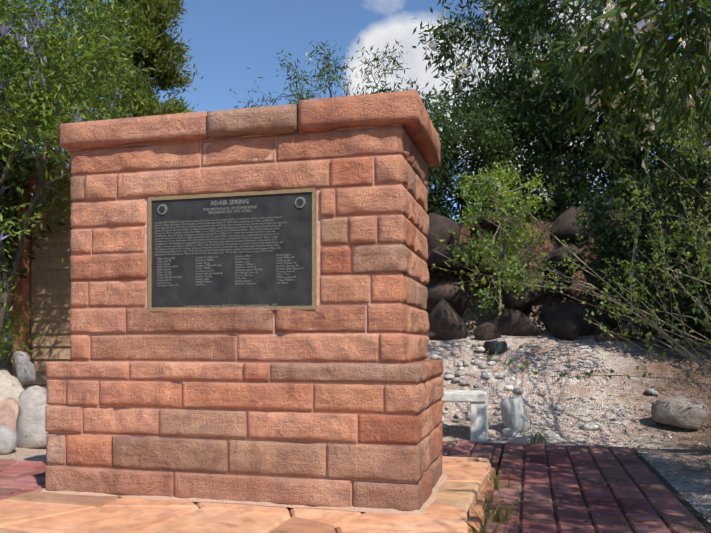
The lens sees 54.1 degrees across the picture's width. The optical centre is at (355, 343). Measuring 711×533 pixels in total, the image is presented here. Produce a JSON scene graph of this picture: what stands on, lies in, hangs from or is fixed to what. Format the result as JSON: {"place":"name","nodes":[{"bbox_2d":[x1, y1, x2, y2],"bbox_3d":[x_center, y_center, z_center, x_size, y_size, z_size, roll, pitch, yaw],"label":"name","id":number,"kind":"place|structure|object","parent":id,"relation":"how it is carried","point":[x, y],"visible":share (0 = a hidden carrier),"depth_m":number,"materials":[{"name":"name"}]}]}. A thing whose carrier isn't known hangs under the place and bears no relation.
{"place":"outdoors","nodes":[
{"label":"outdoors","id":0,"kind":"place"},
{"bbox_2d":[2,0,705,222],"label":"sky","id":1,"kind":"structure","parent":0,"point":[228,38],"materials":[{"name":"blue"}]},
{"bbox_2d":[0,216,710,523],"bbox_3d":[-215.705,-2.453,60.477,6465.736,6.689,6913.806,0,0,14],"label":"ground","id":2,"kind":"structure","parent":0,"point":[635,421],"depth_m":7.39,"materials":[{"name":"beige gravel"}]},
{"bbox_2d":[4,51,41,155],"bbox_3d":[-13.383,-6.133,21.122,9.649,9.382,10.535,0,0,14],"label":"tree","id":3,"kind":"object","parent":2,"relation":"on","point":[27,124],"visible":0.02,"depth_m":21.90,"materials":[{"name":"green plant"}]},
{"bbox_2d":[0,42,65,305],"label":"tree","id":4,"kind":"object","parent":2,"relation":"on","point":[23,170],"visible":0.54,"depth_m":8.51,"materials":[{"name":"green plant"}]},
{"bbox_2d":[0,154,72,387],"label":"shed building","id":5,"kind":"structure","parent":2,"relation":"on","point":[51,281],"depth_m":8.94,"materials":[{"name":"beige wood"}]},
{"bbox_2d":[0,0,144,153],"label":"tree","id":6,"kind":"object","parent":2,"relation":"on","point":[27,47],"visible":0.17,"depth_m":12.37,"materials":[{"name":"green plant"}]},
{"bbox_2d":[0,0,159,366],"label":"tree","id":7,"kind":"object","parent":2,"relation":"on","point":[76,93],"visible":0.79,"depth_m":6.66,"materials":[{"name":"green plant"}]},
{"bbox_2d":[89,0,202,119],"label":"pine tree","id":8,"kind":"object","parent":2,"relation":"on","point":[167,52],"visible":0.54,"depth_m":28.89,"materials":[{"name":"green plant"}]},
{"bbox_2d":[0,456,495,532],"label":"flagstone paving","id":9,"kind":"structure","parent":2,"relation":"on","point":[464,485],"depth_m":2.97,"materials":[{"name":"orange stone"}]},
{"bbox_2d":[45,90,443,510],"bbox_3d":[-0.523,-0.194,3.649,1.895,1.861,0.932,0,0,14],"label":"monument","id":10,"kind":"object","parent":9,"relation":"on","point":[334,397],"visible":0.96,"depth_m":3.23,"materials":[{"name":"stone"}]},
{"bbox_2d":[148,188,315,310],"bbox_3d":[-0.585,-0.433,3.334,0.910,0.570,0.110,0,0,14],"label":"plaque","id":11,"kind":"object","parent":10,"relation":"attached to","point":[254,249],"visible":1,"depth_m":3.28,"materials":[{"name":"black metal"}]},
{"bbox_2d":[41,473,448,513],"bbox_3d":[-0.435,0.723,3.255,2.121,0.019,0.834,0,0,-11],"label":"joint","id":12,"kind":"object","parent":9,"relation":"on","point":[432,496],"visible":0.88,"depth_m":3.20,"materials":[{"name":"beige concrete"}]},
{"bbox_2d":[230,39,431,108],"bbox_3d":[-0.323,-3.278,11.896,3.306,3.665,3.245,0,0,14],"label":"tree","id":13,"kind":"object","parent":2,"relation":"on","point":[328,66],"visible":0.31,"depth_m":11.27,"materials":[{"name":"green plant"}]},
{"bbox_2d":[0,351,709,454],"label":"boulders","id":14,"kind":"object","parent":2,"relation":"on","point":[22,417],"visible":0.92,"depth_m":6.20,"materials":[{"name":"grey stone"}]},
{"bbox_2d":[347,77,462,219],"bbox_3d":[0.413,-2.606,11.142,2.759,3.371,2.756,0,0,14],"label":"terrace hedge","id":15,"kind":"object","parent":2,"relation":"on","point":[380,90],"visible":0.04,"depth_m":10.81,"materials":[{"name":"green plant"}]},
{"bbox_2d":[441,390,488,440],"bbox_3d":[0.587,0.674,6.439,1.250,0.470,0.400,0,0,14],"label":"concrete bench","id":16,"kind":"object","parent":2,"relation":"on","point":[478,399],"visible":0.44,"depth_m":6.13,"materials":[{"name":"grey concrete"}]},
{"bbox_2d":[385,78,564,241],"bbox_3d":[1.586,-2.593,10.758,3.185,3.279,2.914,0,0,14],"label":"terrace shrub","id":17,"kind":"object","parent":2,"relation":"on","point":[475,121],"visible":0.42,"depth_m":10.12,"materials":[{"name":"green plant"}]},
{"bbox_2d":[483,340,507,352],"bbox_3d":[1.679,0.040,8.362,0.300,0.148,0.300,0,0,14],"label":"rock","id":18,"kind":"object","parent":2,"relation":"on","point":[494,346],"visible":0.92,"depth_m":8.24,"materials":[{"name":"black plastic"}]},
{"bbox_2d":[451,150,549,316],"bbox_3d":[1.832,-1.251,8.954,1.206,2.601,1.341,0,0,2],"label":"sapling tree","id":19,"kind":"object","parent":2,"relation":"on","point":[491,246],"visible":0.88,"depth_m":8.85,"materials":[{"name":"green plant"}]},
{"bbox_2d":[410,0,710,196],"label":"tree","id":20,"kind":"object","parent":2,"relation":"on","point":[524,21],"visible":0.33,"depth_m":10.92,"materials":[{"name":"green plant"}]},
{"bbox_2d":[425,206,710,340],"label":"boulder wall","id":21,"kind":"structure","parent":2,"relation":"on","point":[446,304],"depth_m":9.02,"materials":[{"name":"grey stone"}]},
{"bbox_2d":[428,335,707,495],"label":"loose rocks","id":22,"kind":"object","parent":2,"relation":"on","point":[488,372],"visible":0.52,"depth_m":7.40,"materials":[{"name":"grey stone"}]},
{"bbox_2d":[459,42,679,222],"bbox_3d":[3.291,-2.955,10.694,3.320,3.598,2.865,0,0,14],"label":"terrace hedge","id":23,"kind":"object","parent":2,"relation":"on","point":[563,194],"visible":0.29,"depth_m":10.16,"materials":[{"name":"green plant"}]},
{"bbox_2d":[431,0,710,418],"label":"shrub","id":24,"kind":"object","parent":2,"relation":"on","point":[704,246],"visible":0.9,"depth_m":4.19,"materials":[{"name":"green plant"}]},
{"bbox_2d":[463,354,710,532],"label":"weedy grass","id":25,"kind":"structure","parent":2,"relation":"on","point":[494,510],"depth_m":3.26,"materials":[{"name":"green plant"}]},
{"bbox_2d":[495,340,710,530],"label":"leaf litter","id":26,"kind":"object","parent":2,"relation":"on","point":[585,521],"visible":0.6,"depth_m":5.31,"materials":[{"name":"brown plant"}]},
{"bbox_2d":[497,91,710,345],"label":"twiggy shrub","id":27,"kind":"object","parent":2,"relation":"on","point":[629,278],"visible":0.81,"depth_m":5.77,"materials":[{"name":"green plant"}]},
{"bbox_2d":[531,0,710,173],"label":"tree","id":28,"kind":"object","parent":2,"relation":"on","point":[616,63],"visible":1,"depth_m":3.78,"materials":[{"name":"green plant"}]},
{"bbox_2d":[533,0,710,185],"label":"tree","id":29,"kind":"object","parent":2,"relation":"on","point":[674,81],"visible":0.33,"depth_m":6.74,"materials":[{"name":"green plant"}]},
{"bbox_2d":[556,4,710,217],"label":"terrace hedge","id":30,"kind":"object","parent":2,"relation":"on","point":[600,121],"visible":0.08,"depth_m":10.30,"materials":[{"name":"green plant"}]},
{"bbox_2d":[569,136,710,343],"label":"juniper shrub","id":31,"kind":"object","parent":2,"relation":"on","point":[616,248],"visible":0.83,"depth_m":7.97,"materials":[{"name":"green plant"}]},
{"bbox_2d":[594,331,696,340],"bbox_3d":[3.485,-0.087,8.375,1.201,0.117,0.100,0,0,0],"label":"old timber","id":32,"kind":"object","parent":2,"relation":"on","point":[605,337],"visible":0.58,"depth_m":8.32,"materials":[{"name":"brown wood"}]},
{"bbox_2d":[0,441,710,532],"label":"paver path","id":33,"kind":"structure","parent":0,"point":[569,470],"depth_m":3.92,"materials":[{"name":"red brick"}]}
]}

